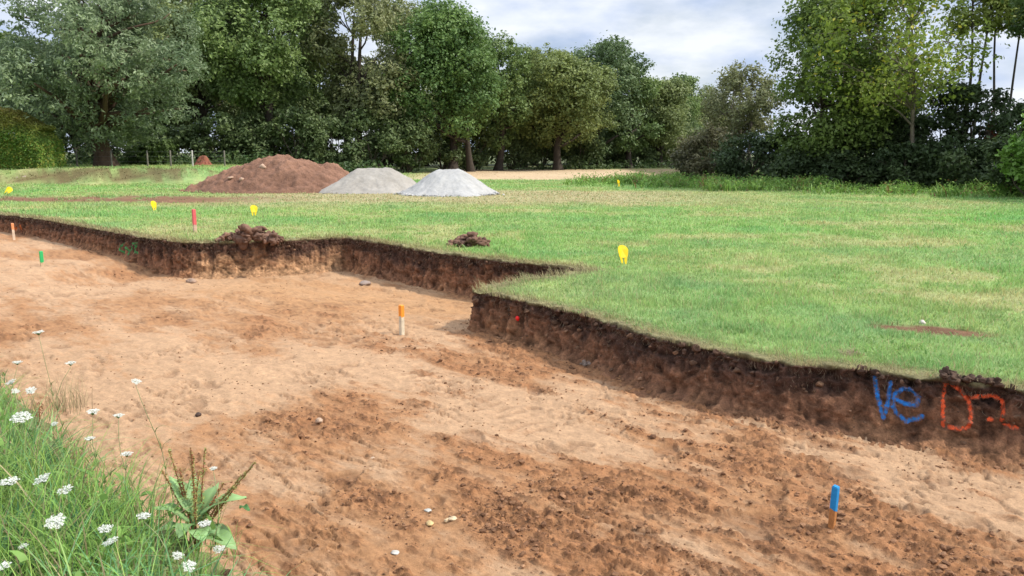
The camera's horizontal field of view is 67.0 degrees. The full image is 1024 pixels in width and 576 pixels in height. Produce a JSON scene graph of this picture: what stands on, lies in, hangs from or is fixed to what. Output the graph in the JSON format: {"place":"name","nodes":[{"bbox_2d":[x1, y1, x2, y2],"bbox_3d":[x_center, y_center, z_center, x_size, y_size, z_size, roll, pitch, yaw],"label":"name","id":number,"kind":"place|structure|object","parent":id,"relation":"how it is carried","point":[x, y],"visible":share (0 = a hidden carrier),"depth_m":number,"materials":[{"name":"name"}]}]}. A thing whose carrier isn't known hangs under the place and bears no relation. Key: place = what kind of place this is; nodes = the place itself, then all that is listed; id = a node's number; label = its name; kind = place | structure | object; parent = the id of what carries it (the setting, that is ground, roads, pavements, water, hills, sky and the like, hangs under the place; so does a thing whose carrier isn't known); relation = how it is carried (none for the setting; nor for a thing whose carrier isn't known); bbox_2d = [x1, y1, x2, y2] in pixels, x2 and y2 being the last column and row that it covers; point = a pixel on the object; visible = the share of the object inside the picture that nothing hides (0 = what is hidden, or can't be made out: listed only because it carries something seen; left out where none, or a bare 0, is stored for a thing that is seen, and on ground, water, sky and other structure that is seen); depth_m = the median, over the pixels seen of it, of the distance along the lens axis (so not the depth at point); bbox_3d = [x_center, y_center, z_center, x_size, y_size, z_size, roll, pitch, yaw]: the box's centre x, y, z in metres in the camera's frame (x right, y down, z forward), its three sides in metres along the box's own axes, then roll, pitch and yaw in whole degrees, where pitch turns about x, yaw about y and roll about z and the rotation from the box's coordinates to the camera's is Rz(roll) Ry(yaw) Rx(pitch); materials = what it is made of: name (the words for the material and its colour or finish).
{"place":"outdoors","nodes":[
{"label":"outdoors","id":0,"kind":"place"},
{"bbox_2d":[17,369,92,419],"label":"dry grass","id":1,"kind":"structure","parent":0,"point":[82,403],"depth_m":4.87,"materials":[{"name":"plant"}]},
{"bbox_2d":[0,318,303,575],"bbox_3d":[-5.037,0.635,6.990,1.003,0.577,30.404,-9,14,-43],"label":"verge bank","id":2,"kind":"structure","parent":0,"point":[207,556],"depth_m":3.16,"materials":[{"name":"green plant"}]},
{"bbox_2d":[55,361,84,480],"bbox_3d":[-2.104,0.675,3.687,0.175,0.658,0.185,-6,12,-31],"label":"wild carrot","id":3,"kind":"object","parent":2,"relation":"on","point":[71,362],"visible":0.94,"depth_m":3.65,"materials":[{"name":"green plant"}]},
{"bbox_2d":[86,408,118,500],"bbox_3d":[-1.773,0.789,3.382,0.146,0.538,0.146,1,10,6],"label":"wild carrot","id":4,"kind":"object","parent":2,"relation":"on","point":[93,411],"visible":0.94,"depth_m":3.33,"materials":[{"name":"green plant"}]},
{"bbox_2d":[113,413,157,511],"bbox_3d":[-1.661,0.805,3.351,0.154,0.517,0.187,8,13,37],"label":"wild carrot","id":5,"kind":"object","parent":2,"relation":"on","point":[117,415],"visible":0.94,"depth_m":3.35,"materials":[{"name":"green plant"}]},
{"bbox_2d":[131,378,177,517],"bbox_3d":[-1.581,0.775,3.511,0.169,0.761,0.204,7,12,35],"label":"wild carrot","id":6,"kind":"object","parent":2,"relation":"on","point":[137,381],"visible":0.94,"depth_m":3.49,"materials":[{"name":"green plant"}]},
{"bbox_2d":[176,519,210,575],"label":"wild carrot","id":7,"kind":"object","parent":2,"relation":"on","point":[205,524],"visible":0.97,"depth_m":2.67,"materials":[{"name":"white plant"}]},
{"bbox_2d":[154,447,255,550],"bbox_3d":[-1.281,0.887,3.189,0.379,0.474,0.296,5,11,25],"label":"dock plant","id":8,"kind":"object","parent":2,"relation":"on","point":[210,499],"visible":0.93,"depth_m":3.22,"materials":[{"name":"green plant"}]},
{"bbox_2d":[197,466,224,574],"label":"wild carrot","id":9,"kind":"object","parent":2,"relation":"on","point":[213,469],"visible":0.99,"depth_m":2.73,"materials":[{"name":"green plant"}]},
{"bbox_2d":[0,232,1023,575],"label":"trench floor","id":10,"kind":"structure","parent":0,"point":[206,308],"depth_m":5.46,"materials":[{"name":"soil"}]},
{"bbox_2d":[398,305,404,334],"bbox_3d":[-1.270,0.423,8.902,0.050,0.466,0.050,10,14,43],"label":"survey stake","id":11,"kind":"object","parent":10,"relation":"on","point":[401,320],"visible":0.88,"depth_m":8.87,"materials":[{"name":"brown wood"}]},
{"bbox_2d":[0,239,1023,575],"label":"soil crumbs","id":12,"kind":"object","parent":10,"relation":"on","point":[800,525],"visible":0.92,"depth_m":4.60,"materials":[{"name":"brown soil"}]},
{"bbox_2d":[828,484,839,528],"bbox_3d":[1.760,1.249,4.242,0.033,0.344,0.033,-4,10,-43],"label":"survey stake","id":13,"kind":"object","parent":10,"relation":"on","point":[834,499],"visible":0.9,"depth_m":4.22,"materials":[{"name":"blue wood"}]},
{"bbox_2d":[0,213,1023,466],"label":"trench bank","id":14,"kind":"structure","parent":0,"point":[834,399],"depth_m":6.87,"materials":[{"name":"brown soil"}]},
{"bbox_2d":[0,216,1021,455],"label":"bank crumbs","id":15,"kind":"object","parent":14,"relation":"on","point":[716,352],"visible":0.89,"depth_m":7.10,"materials":[{"name":"soil"}]},
{"bbox_2d":[1,216,1021,422],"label":"rootlets","id":16,"kind":"object","parent":14,"relation":"hanging from","point":[477,295],"visible":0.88,"depth_m":11.76,"materials":[{"name":"brown plant"}]},
{"bbox_2d":[871,376,924,423],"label":"painted letters","id":17,"kind":"object","parent":14,"relation":"on","point":[891,398],"visible":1,"depth_m":5.63,"materials":[{"name":"paint"}]},
{"bbox_2d":[939,366,1004,387],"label":"turf slab","id":18,"kind":"structure","parent":14,"relation":"on","point":[948,375],"depth_m":5.40,"materials":[{"name":"soil"}]},
{"bbox_2d":[940,383,1019,431],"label":"painted letters","id":19,"kind":"object","parent":14,"relation":"on","point":[969,404],"visible":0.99,"depth_m":5.41,"materials":[{"name":"paint"}]},
{"bbox_2d":[0,153,1023,574],"bbox_3d":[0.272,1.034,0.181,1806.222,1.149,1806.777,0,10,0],"label":"grass field","id":20,"kind":"structure","parent":0,"point":[100,175],"depth_m":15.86,"materials":[{"name":"green plant"}]},
{"bbox_2d":[4,411,32,505],"bbox_3d":[-2.173,0.801,3.395,0.178,0.510,0.160,-5,11,-27],"label":"wild carrot","id":21,"kind":"object","parent":20,"relation":"on","point":[20,419],"visible":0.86,"depth_m":3.39,"materials":[{"name":"white plant"}]},
{"bbox_2d":[0,476,47,574],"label":"wild carrot","id":22,"kind":"object","parent":20,"relation":"on","point":[8,483],"visible":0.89,"depth_m":2.77,"materials":[{"name":"white plant"}]},
{"bbox_2d":[0,28,63,152],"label":"oak tree","id":23,"kind":"object","parent":20,"relation":"on","point":[5,33],"visible":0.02,"depth_m":66.94,"materials":[{"name":"green plant"}]},
{"bbox_2d":[0,106,66,169],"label":"hedge","id":24,"kind":"object","parent":20,"relation":"on","point":[40,144],"visible":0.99,"depth_m":42.26,"materials":[{"name":"green plant"}]},
{"bbox_2d":[18,472,71,570],"bbox_3d":[-1.699,0.916,2.817,0.145,0.484,0.200,8,13,37],"label":"wild carrot","id":25,"kind":"object","parent":20,"relation":"on","point":[41,480],"visible":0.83,"depth_m":2.79,"materials":[{"name":"white plant"}]},
{"bbox_2d":[38,512,66,574],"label":"wild carrot","id":26,"kind":"object","parent":20,"relation":"on","point":[57,519],"visible":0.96,"depth_m":2.51,"materials":[{"name":"white plant"}]},
{"bbox_2d":[57,484,87,564],"bbox_3d":[-1.593,0.937,2.759,0.146,0.463,0.185,-8,13,-39],"label":"wild carrot","id":27,"kind":"object","parent":20,"relation":"on","point":[64,490],"visible":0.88,"depth_m":2.75,"materials":[{"name":"white plant"}]},
{"bbox_2d":[5,38,150,160],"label":"oak tree","id":28,"kind":"object","parent":20,"relation":"on","point":[65,146],"depth_m":71.71,"materials":[{"name":"green plant"}]},
{"bbox_2d":[1,468,161,575],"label":"grass","id":29,"kind":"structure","parent":20,"relation":"on","point":[32,515],"depth_m":2.96,"materials":[{"name":"green plant"}]},
{"bbox_2d":[83,524,113,575],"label":"wild carrot","id":30,"kind":"object","parent":20,"relation":"on","point":[107,528],"visible":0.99,"depth_m":2.50,"materials":[{"name":"white plant"}]},
{"bbox_2d":[51,114,150,163],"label":"shrub","id":31,"kind":"object","parent":20,"relation":"on","point":[90,154],"visible":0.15,"depth_m":54.05,"materials":[{"name":"green plant"}]},
{"bbox_2d":[0,0,212,166],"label":"willow tree","id":32,"kind":"object","parent":20,"relation":"on","point":[97,116],"visible":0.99,"depth_m":44.41,"materials":[{"name":"green plant"}]},
{"bbox_2d":[50,0,207,142],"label":"oak tree","id":33,"kind":"object","parent":20,"relation":"on","point":[160,1],"depth_m":63.54,"materials":[{"name":"green plant"}]},
{"bbox_2d":[120,136,178,164],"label":"shrub","id":34,"kind":"object","parent":20,"relation":"on","point":[158,147],"visible":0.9,"depth_m":51.41,"materials":[{"name":"green plant"}]},
{"bbox_2d":[75,150,225,165],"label":"wire fence","id":35,"kind":"object","parent":20,"relation":"on","point":[170,161],"visible":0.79,"depth_m":46.80,"materials":[{"name":"grey wood"}]},
{"bbox_2d":[136,512,178,575],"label":"wild carrot","id":36,"kind":"object","parent":20,"relation":"on","point":[144,516],"visible":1,"depth_m":2.54,"materials":[{"name":"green plant"}]},
{"bbox_2d":[115,0,245,157],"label":"oak tree","id":37,"kind":"object","parent":20,"relation":"on","point":[163,34],"visible":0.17,"depth_m":58.88,"materials":[{"name":"green plant"}]},
{"bbox_2d":[152,124,219,163],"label":"shrub","id":38,"kind":"object","parent":20,"relation":"on","point":[183,137],"visible":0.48,"depth_m":55.07,"materials":[{"name":"green plant"}]},
{"bbox_2d":[161,92,244,159],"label":"shrub","id":39,"kind":"object","parent":20,"relation":"on","point":[231,111],"visible":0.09,"depth_m":64.02,"materials":[{"name":"green plant"}]},
{"bbox_2d":[183,109,261,163],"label":"shrub","id":40,"kind":"object","parent":20,"relation":"on","point":[227,129],"visible":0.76,"depth_m":55.36,"materials":[{"name":"green plant"}]},
{"bbox_2d":[171,15,288,138],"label":"oak tree","id":41,"kind":"object","parent":20,"relation":"on","point":[210,102],"visible":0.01,"depth_m":68.74,"materials":[{"name":"green plant"}]},
{"bbox_2d":[215,224,283,249],"bbox_3d":[-4.764,-0.947,14.131,1.233,0.489,0.852,0,10,0],"label":"clod heap","id":42,"kind":"object","parent":20,"relation":"on","point":[244,236],"visible":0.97,"depth_m":13.98,"materials":[{"name":"soil"}]},
{"bbox_2d":[182,0,326,155],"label":"oak tree","id":43,"kind":"object","parent":20,"relation":"on","point":[260,47],"visible":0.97,"depth_m":55.77,"materials":[{"name":"green plant"}]},
{"bbox_2d":[224,107,296,160],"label":"shrub","id":44,"kind":"object","parent":20,"relation":"on","point":[272,135],"visible":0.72,"depth_m":56.19,"materials":[{"name":"green plant"}]},
{"bbox_2d":[185,154,343,193],"bbox_3d":[-10.082,-4.831,32.758,8.841,1.672,6.000,0,10,0],"label":"soil heap","id":45,"kind":"object","parent":20,"relation":"on","point":[284,174],"visible":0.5,"depth_m":31.48,"materials":[{"name":"brown soil"}]},
{"bbox_2d":[253,92,324,151],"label":"shrub","id":46,"kind":"object","parent":20,"relation":"on","point":[307,105],"visible":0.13,"depth_m":66.06,"materials":[{"name":"green plant"}]},
{"bbox_2d":[267,101,329,163],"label":"shrub","id":47,"kind":"object","parent":20,"relation":"on","point":[300,122],"visible":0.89,"depth_m":56.35,"materials":[{"name":"green plant"}]},
{"bbox_2d":[271,0,345,113],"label":"oak tree","id":48,"kind":"object","parent":20,"relation":"on","point":[311,81],"visible":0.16,"depth_m":65.98,"materials":[{"name":"green plant"}]},
{"bbox_2d":[293,90,345,156],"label":"oak tree","id":49,"kind":"object","parent":20,"relation":"on","point":[325,109],"visible":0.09,"depth_m":81.91,"materials":[{"name":"green plant"}]},
{"bbox_2d":[302,113,359,169],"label":"shrub","id":50,"kind":"object","parent":20,"relation":"on","point":[334,122],"visible":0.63,"depth_m":57.58,"materials":[{"name":"green plant"}]},
{"bbox_2d":[318,162,348,176],"bbox_3d":[-8.822,-5.123,35.448,5.205,1.282,5.000,0,10,0],"label":"soil heap","id":51,"kind":"object","parent":20,"relation":"on","point":[337,168],"visible":0.06,"depth_m":35.08,"materials":[{"name":"brown soil"}]},
{"bbox_2d":[179,189,504,196],"bbox_3d":[-7.265,-3.902,31.355,14.686,0.233,4.166,3,10,14],"label":"gravel spill","id":52,"kind":"object","parent":20,"relation":"on","point":[436,195],"visible":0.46,"depth_m":29.30,"materials":[{"name":"gravel"}]},
{"bbox_2d":[1,148,715,172],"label":"undergrowth","id":53,"kind":"object","parent":20,"relation":"on","point":[181,159],"visible":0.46,"depth_m":54.46,"materials":[{"name":"green plant"}]},
{"bbox_2d":[298,0,424,171],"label":"oak tree","id":54,"kind":"object","parent":20,"relation":"on","point":[347,89],"visible":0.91,"depth_m":58.90,"materials":[{"name":"green plant"}]},
{"bbox_2d":[319,167,415,193],"bbox_3d":[-5.830,-4.452,32.114,5.253,1.111,5.125,0,10,0],"label":"sand heap","id":55,"kind":"object","parent":20,"relation":"on","point":[385,180],"visible":0.62,"depth_m":31.04,"materials":[{"name":"grey sand"}]},
{"bbox_2d":[332,106,408,169],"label":"shrub","id":56,"kind":"object","parent":20,"relation":"on","point":[385,142],"visible":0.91,"depth_m":58.33,"materials":[{"name":"green plant"}]},
{"bbox_2d":[362,95,430,169],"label":"shrub","id":57,"kind":"object","parent":20,"relation":"on","point":[373,148],"visible":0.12,"depth_m":70.59,"materials":[{"name":"green plant"}]},
{"bbox_2d":[361,0,440,168],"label":"oak tree","id":58,"kind":"object","parent":20,"relation":"on","point":[385,38],"visible":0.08,"depth_m":72.15,"materials":[{"name":"green plant"}]},
{"bbox_2d":[387,110,440,172],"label":"shrub","id":59,"kind":"object","parent":20,"relation":"on","point":[423,145],"visible":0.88,"depth_m":60.18,"materials":[{"name":"green plant"}]},
{"bbox_2d":[364,0,506,171],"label":"oak tree","id":60,"kind":"object","parent":20,"relation":"on","point":[449,42],"visible":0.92,"depth_m":60.20,"materials":[{"name":"green plant"}]},
{"bbox_2d":[420,117,470,169],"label":"shrub","id":61,"kind":"object","parent":20,"relation":"on","point":[447,153],"visible":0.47,"depth_m":64.16,"materials":[{"name":"green plant"}]},
{"bbox_2d":[401,169,496,196],"bbox_3d":[-2.480,-4.120,30.243,4.805,1.082,5.000,0,10,0],"label":"sand heap","id":62,"kind":"object","parent":20,"relation":"on","point":[462,183],"visible":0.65,"depth_m":29.29,"materials":[{"name":"grey sand"}]},
{"bbox_2d":[446,231,490,247],"bbox_3d":[-0.716,-0.832,13.388,0.769,0.345,0.706,3,10,15],"label":"clod heap","id":63,"kind":"object","parent":20,"relation":"on","point":[470,239],"visible":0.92,"depth_m":13.18,"materials":[{"name":"soil"}]},
{"bbox_2d":[447,116,505,169],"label":"shrub","id":64,"kind":"object","parent":20,"relation":"on","point":[480,159],"visible":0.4,"depth_m":68.34,"materials":[{"name":"green plant"}]},
{"bbox_2d":[465,30,538,170],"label":"oak tree","id":65,"kind":"object","parent":20,"relation":"on","point":[517,80],"visible":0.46,"depth_m":66.66,"materials":[{"name":"green plant"}]},
{"bbox_2d":[484,126,543,169],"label":"shrub","id":66,"kind":"object","parent":20,"relation":"on","point":[514,147],"visible":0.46,"depth_m":71.77,"materials":[{"name":"green plant"}]},
{"bbox_2d":[515,139,562,167],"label":"shrub","id":67,"kind":"object","parent":20,"relation":"on","point":[549,155],"visible":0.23,"depth_m":75.96,"materials":[{"name":"green plant"}]},
{"bbox_2d":[507,42,624,169],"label":"oak tree","id":68,"kind":"object","parent":20,"relation":"on","point":[560,113],"visible":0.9,"depth_m":67.46,"materials":[{"name":"green plant"}]},
{"bbox_2d":[548,125,611,168],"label":"shrub","id":69,"kind":"object","parent":20,"relation":"on","point":[571,151],"visible":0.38,"depth_m":75.65,"materials":[{"name":"green plant"}]},
{"bbox_2d":[551,30,655,168],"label":"oak tree","id":70,"kind":"object","parent":20,"relation":"on","point":[606,53],"visible":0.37,"depth_m":74.11,"materials":[{"name":"green plant"}]},
{"bbox_2d":[599,129,644,166],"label":"shrub","id":71,"kind":"object","parent":20,"relation":"on","point":[622,157],"visible":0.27,"depth_m":80.28,"materials":[{"name":"green plant"}]},
{"bbox_2d":[618,245,627,263],"bbox_3d":[1.617,-0.461,11.218,0.188,0.335,0.029,-4,-7,-31],"label":"marker tag","id":72,"kind":"object","parent":20,"relation":"on","point":[623,251],"visible":0.91,"depth_m":11.23,"materials":[{"name":"yellow plastic"}]},
{"bbox_2d":[605,67,664,167],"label":"oak tree","id":73,"kind":"object","parent":20,"relation":"on","point":[649,91],"visible":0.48,"depth_m":77.23,"materials":[{"name":"green plant"}]},
{"bbox_2d":[612,123,667,167],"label":"shrub","id":74,"kind":"object","parent":20,"relation":"on","point":[648,154],"visible":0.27,"depth_m":81.66,"materials":[{"name":"green plant"}]},
{"bbox_2d":[629,77,696,167],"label":"oak tree","id":75,"kind":"object","parent":20,"relation":"on","point":[673,92],"visible":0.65,"depth_m":79.97,"materials":[{"name":"green plant"}]},
{"bbox_2d":[652,72,702,145],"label":"oak tree","id":76,"kind":"object","parent":20,"relation":"on","point":[693,103],"visible":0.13,"depth_m":88.17,"materials":[{"name":"green plant"}]},
{"bbox_2d":[677,120,736,160],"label":"shrub","id":77,"kind":"object","parent":20,"relation":"on","point":[692,124],"visible":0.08,"depth_m":85.76,"materials":[{"name":"green plant"}]},
{"bbox_2d":[666,119,749,178],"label":"bush","id":78,"kind":"object","parent":20,"relation":"on","point":[691,160],"visible":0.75,"depth_m":42.20,"materials":[{"name":"green plant"}]},
{"bbox_2d":[688,83,736,157],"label":"oak tree","id":79,"kind":"object","parent":20,"relation":"on","point":[703,93],"visible":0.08,"depth_m":95.76,"materials":[{"name":"green plant"}]},
{"bbox_2d":[701,129,778,180],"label":"bush","id":80,"kind":"object","parent":20,"relation":"on","point":[727,163],"visible":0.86,"depth_m":40.06,"materials":[{"name":"green plant"}]},
{"bbox_2d":[699,59,791,159],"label":"hawthorn tree","id":81,"kind":"object","parent":20,"relation":"on","point":[750,108],"visible":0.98,"depth_m":45.05,"materials":[{"name":"green plant"}]},
{"bbox_2d":[757,129,814,175],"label":"bush","id":82,"kind":"object","parent":20,"relation":"on","point":[764,141],"visible":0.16,"depth_m":39.22,"materials":[{"name":"green plant"}]},
{"bbox_2d":[759,142,823,181],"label":"bush","id":83,"kind":"object","parent":20,"relation":"on","point":[791,165],"visible":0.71,"depth_m":36.45,"materials":[{"name":"green plant"}]},
{"bbox_2d":[561,169,1023,197],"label":"grass","id":84,"kind":"structure","parent":20,"relation":"on","point":[709,183],"depth_m":33.16,"materials":[{"name":"green plant"}]},
{"bbox_2d":[755,0,929,176],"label":"maple tree","id":85,"kind":"object","parent":20,"relation":"on","point":[828,130],"visible":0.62,"depth_m":35.64,"materials":[{"name":"green plant"}]},
{"bbox_2d":[810,146,888,187],"bbox_3d":[15.807,-5.389,35.506,3.648,2.326,3.358,6,12,31],"label":"bush","id":86,"kind":"object","parent":20,"relation":"on","point":[831,168],"visible":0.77,"depth_m":34.94,"materials":[{"name":"green plant"}]},
{"bbox_2d":[844,120,898,173],"bbox_3d":[16.645,-6.286,36.533,3.266,3.258,3.291,0,10,0],"label":"bush","id":87,"kind":"object","parent":20,"relation":"on","point":[862,153],"visible":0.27,"depth_m":35.61,"materials":[{"name":"green plant"}]},
{"bbox_2d":[841,51,926,153],"bbox_3d":[19.149,-8.748,40.020,5.303,7.030,4.992,0,10,0],"label":"ivy tree","id":88,"kind":"object","parent":20,"relation":"on","point":[917,108],"visible":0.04,"depth_m":39.23,"materials":[{"name":"green plant"}]},
{"bbox_2d":[871,109,916,178],"bbox_3d":[18.588,-6.689,37.019,3.900,3.871,2.570,-4,11,-22],"label":"bush","id":89,"kind":"object","parent":20,"relation":"on","point":[896,137],"visible":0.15,"depth_m":36.08,"materials":[{"name":"green plant"}]},
{"bbox_2d":[785,0,1010,148],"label":"cherry tree","id":90,"kind":"object","parent":20,"relation":"on","point":[912,21],"visible":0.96,"depth_m":32.94,"materials":[{"name":"green plant"}]},
{"bbox_2d":[871,141,941,188],"bbox_3d":[17.360,-5.295,33.751,3.356,2.249,2.735,0,10,0],"label":"bush","id":91,"kind":"object","parent":20,"relation":"on","point":[903,161],"visible":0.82,"depth_m":33.26,"materials":[{"name":"green plant"}]},
{"bbox_2d":[894,77,979,183],"bbox_3d":[19.422,-7.042,35.379,3.724,5.132,3.250,0,10,0],"label":"bush","id":92,"kind":"object","parent":20,"relation":"on","point":[928,124],"visible":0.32,"depth_m":34.82,"materials":[{"name":"green plant"}]},
{"bbox_2d":[913,134,999,188],"bbox_3d":[19.048,-5.223,32.610,3.618,2.514,3.358,0,10,0],"label":"bush","id":93,"kind":"object","parent":20,"relation":"on","point":[962,163],"visible":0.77,"depth_m":32.20,"materials":[{"name":"green plant"}]},
{"bbox_2d":[928,0,1007,124],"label":"poplar tree","id":94,"kind":"object","parent":20,"relation":"on","point":[961,9],"visible":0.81,"depth_m":37.95,"materials":[{"name":"green plant"}]},
{"bbox_2d":[931,79,1014,166],"bbox_3d":[20.656,-6.801,34.470,3.632,4.937,2.903,0,10,0],"label":"bush","id":95,"kind":"object","parent":20,"relation":"on","point":[961,131],"visible":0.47,"depth_m":34.12,"materials":[{"name":"green plant"}]},
{"bbox_2d":[967,0,1023,125],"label":"poplar tree","id":96,"kind":"object","parent":20,"relation":"on","point":[996,34],"visible":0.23,"depth_m":38.36,"materials":[{"name":"green plant"}]},
{"bbox_2d":[971,0,1023,140],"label":"poplar tree","id":97,"kind":"object","parent":20,"relation":"on","point":[991,15],"visible":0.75,"depth_m":37.77,"materials":[{"name":"green plant"}]},
{"bbox_2d":[980,127,1021,194],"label":"bush","id":98,"kind":"object","parent":20,"relation":"on","point":[997,177],"visible":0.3,"depth_m":28.38,"materials":[{"name":"green plant"}]},
{"bbox_2d":[982,98,1023,152],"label":"bush","id":99,"kind":"object","parent":20,"relation":"on","point":[1004,120],"visible":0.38,"depth_m":31.91,"materials":[{"name":"green plant"}]},
{"bbox_2d":[982,3,1023,108],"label":"poplar tree","id":100,"kind":"object","parent":20,"relation":"on","point":[1013,77],"visible":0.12,"depth_m":38.57,"materials":[{"name":"green plant"}]},
{"bbox_2d":[993,109,1023,195],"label":"maple shrub","id":101,"kind":"object","parent":20,"relation":"on","point":[1012,165],"visible":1,"depth_m":26.49,"materials":[{"name":"green plant"}]},
{"bbox_2d":[1001,0,1023,38],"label":"plane tree","id":102,"kind":"object","parent":20,"relation":"on","point":[1016,28],"visible":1,"depth_m":33.10,"materials":[{"name":"green plant"}]},
{"bbox_2d":[0,0,1023,153],"label":"sky","id":103,"kind":"structure","parent":0,"point":[695,38],"materials":[{"name":"white"}]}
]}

